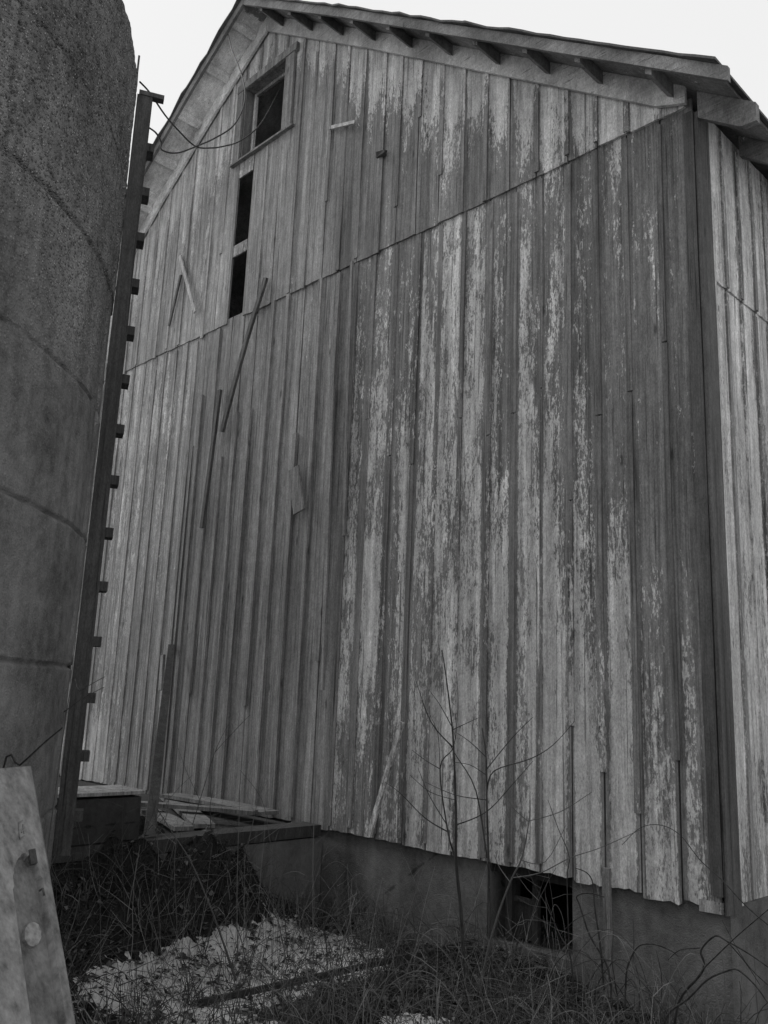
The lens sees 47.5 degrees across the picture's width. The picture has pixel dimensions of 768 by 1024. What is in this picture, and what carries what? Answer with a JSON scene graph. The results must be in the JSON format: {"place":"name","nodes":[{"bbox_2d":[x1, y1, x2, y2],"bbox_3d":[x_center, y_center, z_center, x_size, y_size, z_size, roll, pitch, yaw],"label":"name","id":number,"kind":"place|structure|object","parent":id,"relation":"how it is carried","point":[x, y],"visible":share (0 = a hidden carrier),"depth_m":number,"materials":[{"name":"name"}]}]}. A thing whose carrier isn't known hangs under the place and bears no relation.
{"place":"outdoors","nodes":[
{"label":"outdoors","id":0,"kind":"place"},
{"bbox_2d":[50,754,767,1023],"bbox_3d":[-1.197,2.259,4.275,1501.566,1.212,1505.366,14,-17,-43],"label":"ground","id":1,"kind":"structure","parent":0,"point":[201,845],"depth_m":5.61,"materials":[{"name":"plant"}]},
{"bbox_2d":[2,728,62,767],"bbox_3d":[-1.390,1.505,3.203,0.009,1.418,0.567,14,-17,-43],"label":"weed stalk","id":2,"kind":"object","parent":1,"relation":"on","point":[29,756],"visible":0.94,"depth_m":3.31,"materials":[{"name":"black plant"}]},
{"bbox_2d":[0,766,75,1023],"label":"panel","id":3,"kind":"object","parent":1,"relation":"on","point":[34,986],"visible":1,"depth_m":2.89,"materials":[{"name":"paint"}]},
{"bbox_2d":[47,677,103,856],"bbox_3d":[-1.498,1.589,4.100,0.006,1.609,0.426,14,-17,-43],"label":"weed stalk","id":4,"kind":"object","parent":1,"relation":"on","point":[61,750],"visible":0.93,"depth_m":4.28,"materials":[{"name":"plant"}]},
{"bbox_2d":[62,930,89,960],"bbox_3d":[-1.458,1.968,3.596,0.010,0.666,0.910,14,-17,-43],"label":"weed stalk","id":5,"kind":"object","parent":1,"relation":"on","point":[71,946],"visible":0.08,"depth_m":3.42,"materials":[{"name":"black plant"}]},
{"bbox_2d":[0,0,164,870],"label":"silo","id":6,"kind":"object","parent":1,"relation":"on","point":[70,207],"visible":0.84,"depth_m":4.22,"materials":[{"name":"concrete"}]},
{"bbox_2d":[114,847,139,922],"bbox_3d":[-1.653,2.371,5.527,0.008,0.540,0.324,14,-17,-43],"label":"weed stalk","id":7,"kind":"object","parent":1,"relation":"on","point":[131,889],"visible":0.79,"depth_m":5.45,"materials":[{"name":"plant"}]},
{"bbox_2d":[58,777,284,833],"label":"concrete slab","id":8,"kind":"structure","parent":1,"relation":"on","point":[244,819],"depth_m":7.45,"materials":[{"name":"grey concrete"}]},
{"bbox_2d":[141,809,193,830],"bbox_3d":[-1.729,2.431,6.909,0.158,0.046,1.063,9,-14,-27],"label":"plank","id":9,"kind":"object","parent":8,"relation":"on","point":[171,821],"visible":0.66,"depth_m":6.64,"materials":[{"name":"grey wood"}]},
{"bbox_2d":[160,798,214,827],"bbox_3d":[-1.733,2.569,7.552,0.179,0.046,2.051,7,-13,-20],"label":"plank","id":10,"kind":"object","parent":8,"relation":"on","point":[202,820],"visible":0.54,"depth_m":6.97,"materials":[{"name":"grey wood"}]},
{"bbox_2d":[141,801,257,814],"bbox_3d":[-1.792,2.433,7.216,1.542,0.046,0.126,0,-12,13],"label":"plank","id":11,"kind":"object","parent":10,"relation":"on","point":[245,811],"visible":0.54,"depth_m":7.10,"materials":[{"name":"grey wood"}]},
{"bbox_2d":[159,793,278,815],"bbox_3d":[-1.478,2.555,7.653,0.244,0.046,1.503,14,-17,-43],"label":"plank","id":12,"kind":"object","parent":10,"relation":"on","point":[195,799],"visible":0.8,"depth_m":7.59,"materials":[{"name":"grey wood"}]},
{"bbox_2d":[51,821,321,912],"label":"wall","id":13,"kind":"structure","parent":1,"relation":"on","point":[291,835],"depth_m":6.70,"materials":[{"name":"concrete"}]},
{"bbox_2d":[53,795,140,845],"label":"concrete block","id":14,"kind":"structure","parent":13,"relation":"on","point":[103,814],"depth_m":5.80,"materials":[{"name":"grey concrete"}]},
{"bbox_2d":[57,785,145,797],"bbox_3d":[-2.054,1.883,5.878,0.780,0.022,0.418,14,-17,-43],"label":"board","id":15,"kind":"object","parent":14,"relation":"on","point":[98,790],"visible":0.5,"depth_m":5.92,"materials":[{"name":"grey wood"}]},
{"bbox_2d":[143,644,173,835],"bbox_3d":[-1.922,1.813,7.564,0.084,1.458,2.865,5,-12,-12],"label":"plank","id":16,"kind":"object","parent":13,"relation":"on","point":[156,775],"visible":0.99,"depth_m":7.09,"materials":[{"name":"grey wood"}]},
{"bbox_2d":[178,715,249,824],"bbox_3d":[-1.360,2.034,6.555,0.105,1.034,0.930,14,-17,-43],"label":"weed stalk","id":17,"kind":"object","parent":1,"relation":"on","point":[209,769],"visible":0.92,"depth_m":6.55,"materials":[{"name":"plant"}]},
{"bbox_2d":[237,797,239,959],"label":"weed stalk","id":18,"kind":"object","parent":1,"relation":"on","point":[237,876],"visible":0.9,"depth_m":5.77,"materials":[{"name":"plant"}]},
{"bbox_2d":[72,900,449,1023],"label":"snow","id":19,"kind":"structure","parent":1,"relation":"on","point":[96,997],"depth_m":5.22,"materials":[{"name":"white snow"}]},
{"bbox_2d":[155,805,235,979],"bbox_3d":[-1.216,2.408,5.574,0.959,0.932,0.016,-7,-15,38],"label":"weed stalk","id":20,"kind":"object","parent":19,"relation":"on","point":[216,923],"visible":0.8,"depth_m":5.47,"materials":[{"name":"plant"}]},
{"bbox_2d":[240,770,287,953],"bbox_3d":[-0.840,2.417,6.072,0.019,1.131,0.818,11,-15,-36],"label":"weed stalk","id":21,"kind":"object","parent":19,"relation":"on","point":[276,868],"visible":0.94,"depth_m":5.92,"materials":[{"name":"plant"}]},
{"bbox_2d":[312,776,315,970],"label":"weed stalk","id":22,"kind":"object","parent":19,"relation":"on","point":[313,861],"visible":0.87,"depth_m":5.71,"materials":[{"name":"plant"}]},
{"bbox_2d":[64,842,526,1019],"bbox_3d":[-0.140,2.424,4.849,2.478,0.724,3.467,14,-17,-43],"label":"rubble","id":23,"kind":"object","parent":1,"relation":"on","point":[83,898],"visible":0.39,"depth_m":5.57,"materials":[{"name":"stone"}]},
{"bbox_2d":[190,939,476,1006],"bbox_3d":[-0.210,2.755,5.253,1.993,0.144,0.010,10,-14,-32],"label":"timber","id":24,"kind":"object","parent":1,"relation":"on","point":[255,991],"visible":0.56,"depth_m":5.13,"materials":[{"name":"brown wood"}]},
{"bbox_2d":[50,816,767,1023],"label":"fallen twigs","id":25,"kind":"object","parent":1,"relation":"on","point":[449,957],"visible":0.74,"depth_m":4.87,"materials":[{"name":"plant"}]},
{"bbox_2d":[59,0,767,1023],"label":"barn","id":26,"kind":"structure","parent":1,"relation":"on","point":[553,248],"depth_m":6.61,"materials":[{"name":"grey wood"}]},
{"bbox_2d":[158,654,165,690],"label":"loose batten","id":27,"kind":"object","parent":26,"relation":"attached to","point":[162,669],"visible":0.93,"depth_m":9.07,"materials":[{"name":"grey wood"}]},
{"bbox_2d":[168,275,181,325],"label":"loose batten","id":28,"kind":"object","parent":26,"relation":"attached to","point":[174,300],"visible":1,"depth_m":10.32,"materials":[{"name":"grey wood"}]},
{"bbox_2d":[179,254,196,313],"bbox_3d":[-2.290,-2.663,10.161,0.020,0.898,0.531,13,-16,-41],"label":"loose batten","id":29,"kind":"object","parent":26,"relation":"attached to","point":[189,291],"visible":1,"depth_m":10.14,"materials":[{"name":"grey wood"}]},
{"bbox_2d":[150,34,245,153],"bbox_3d":[-1.476,-3.936,7.760,0.478,3.789,3.622,3,-12,-4],"label":"cable","id":30,"kind":"object","parent":26,"relation":"attached to","point":[159,138],"visible":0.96,"depth_m":7.35,"materials":[{"name":"black rubber"}]},
{"bbox_2d":[139,81,278,148],"bbox_3d":[-1.468,-3.737,7.683,0.215,2.716,3.558,1,-12,6],"label":"cable","id":31,"kind":"object","parent":26,"relation":"attached to","point":[162,111],"visible":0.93,"depth_m":7.58,"materials":[{"name":"black rubber"}]},
{"bbox_2d":[199,389,221,527],"bbox_3d":[-1.798,-0.561,9.078,0.153,1.479,0.038,-7,-15,36],"label":"loose batten","id":32,"kind":"object","parent":26,"relation":"attached to","point":[210,460],"visible":1,"depth_m":9.06,"materials":[{"name":"grey wood"}]},
{"bbox_2d":[220,277,268,432],"bbox_3d":[-1.448,-1.615,8.968,0.580,1.576,0.053,-8,-16,41],"label":"loose batten","id":33,"kind":"object","parent":26,"relation":"attached to","point":[243,353],"visible":1,"depth_m":8.95,"materials":[{"name":"grey wood"}]},
{"bbox_2d":[229,41,299,168],"bbox_3d":[-1.277,-4.475,9.708,0.197,1.023,1.133,14,-17,-43],"label":"window","id":34,"kind":"structure","parent":26,"relation":"in","point":[283,66],"depth_m":9.83,"materials":[{"name":"grey wood"}]},
{"bbox_2d":[288,465,304,514],"bbox_3d":[-0.799,-0.203,7.972,0.020,0.467,0.253,14,-17,-43],"label":"loose batten","id":35,"kind":"object","parent":26,"relation":"attached to","point":[296,490],"visible":1,"depth_m":7.96,"materials":[{"name":"grey wood"}]},
{"bbox_2d":[319,384,334,689],"bbox_3d":[-0.488,0.168,7.576,0.020,2.702,0.114,14,-17,-43],"label":"loose batten","id":36,"kind":"object","parent":26,"relation":"attached to","point":[326,556],"visible":1,"depth_m":7.55,"materials":[{"name":"grey wood"}]},
{"bbox_2d":[329,120,355,129],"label":"loose batten","id":37,"kind":"object","parent":26,"relation":"attached to","point":[344,124],"visible":1,"depth_m":8.47,"materials":[{"name":"grey wood"}]},
{"bbox_2d":[342,261,353,535],"bbox_3d":[-0.318,-1.047,7.720,0.024,2.573,0.118,13,-16,-40],"label":"loose batten","id":38,"kind":"object","parent":26,"relation":"attached to","point":[347,420],"visible":1,"depth_m":7.69,"materials":[{"name":"grey wood"}]},
{"bbox_2d":[376,150,386,158],"bbox_3d":[-0.027,-3.270,7.963,0.117,0.058,0.040,-8,-16,39],"label":"wood scrap","id":39,"kind":"object","parent":26,"relation":"attached to","point":[381,153],"visible":1,"depth_m":7.95,"materials":[{"name":"grey wood"}]},
{"bbox_2d":[366,721,404,836],"bbox_3d":[0.012,1.998,6.535,0.290,0.850,0.033,-4,-14,28],"label":"loose batten","id":40,"kind":"object","parent":26,"relation":"attached to","point":[385,778],"visible":1,"depth_m":6.53,"materials":[{"name":"grey wood"}]},
{"bbox_2d":[505,874,540,946],"bbox_3d":[0.921,2.590,5.774,0.076,0.486,0.244,14,-17,-43],"label":"cellar window frame","id":41,"kind":"structure","parent":26,"relation":"in","point":[516,907],"depth_m":5.77,"materials":[{"name":"grey wood"}]},
{"bbox_2d":[385,650,532,990],"bbox_3d":[0.488,1.937,5.353,0.253,2.161,1.142,14,-17,-43],"label":"sapling","id":42,"kind":"object","parent":1,"relation":"on","point":[454,851],"visible":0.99,"depth_m":5.45,"materials":[{"name":"grey plant"}]},
{"bbox_2d":[426,717,573,1005],"bbox_3d":[0.679,2.018,5.024,0.165,1.654,1.104,13,-16,-42],"label":"sapling","id":43,"kind":"object","parent":1,"relation":"on","point":[489,901],"visible":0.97,"depth_m":5.13,"materials":[{"name":"black plant"}]},
{"bbox_2d":[518,801,590,1023],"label":"sapling","id":44,"kind":"object","parent":1,"relation":"on","point":[567,919],"visible":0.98,"depth_m":4.89,"materials":[{"name":"black plant"}]},
{"bbox_2d":[478,792,639,1007],"bbox_3d":[0.894,2.124,4.621,0.068,1.284,1.096,11,-15,-35],"label":"sapling","id":45,"kind":"object","parent":1,"relation":"on","point":[495,923],"visible":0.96,"depth_m":4.86,"materials":[{"name":"plant"}]},
{"bbox_2d":[575,868,618,1021],"bbox_3d":[1.162,2.407,4.804,0.089,0.812,0.238,14,-17,-43],"label":"vine","id":46,"kind":"object","parent":1,"relation":"on","point":[595,945],"visible":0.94,"depth_m":4.81,"materials":[{"name":"black plant"}]},
{"bbox_2d":[601,867,612,989],"bbox_3d":[1.304,2.431,5.103,0.042,0.655,0.068,14,-17,-43],"label":"loose batten","id":47,"kind":"object","parent":1,"relation":"on","point":[607,895],"visible":0.8,"depth_m":5.11,"materials":[{"name":"grey wood"}]},
{"bbox_2d":[624,922,677,1023],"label":"vine","id":48,"kind":"object","parent":1,"relation":"on","point":[635,949],"visible":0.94,"depth_m":4.61,"materials":[{"name":"black plant"}]},
{"bbox_2d":[622,824,767,1023],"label":"vine","id":49,"kind":"object","parent":1,"relation":"on","point":[722,920],"visible":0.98,"depth_m":4.37,"materials":[{"name":"black plant"}]},
{"bbox_2d":[663,909,767,1023],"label":"vine","id":50,"kind":"object","parent":1,"relation":"on","point":[700,986],"visible":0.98,"depth_m":4.10,"materials":[{"name":"black plant"}]},
{"bbox_2d":[668,935,767,1023],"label":"vine","id":51,"kind":"object","parent":1,"relation":"on","point":[691,983],"visible":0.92,"depth_m":4.29,"materials":[{"name":"black plant"}]},
{"bbox_2d":[122,0,767,183],"label":"sky","id":52,"kind":"structure","parent":0,"point":[171,38],"materials":[{"name":"white"}]}
]}

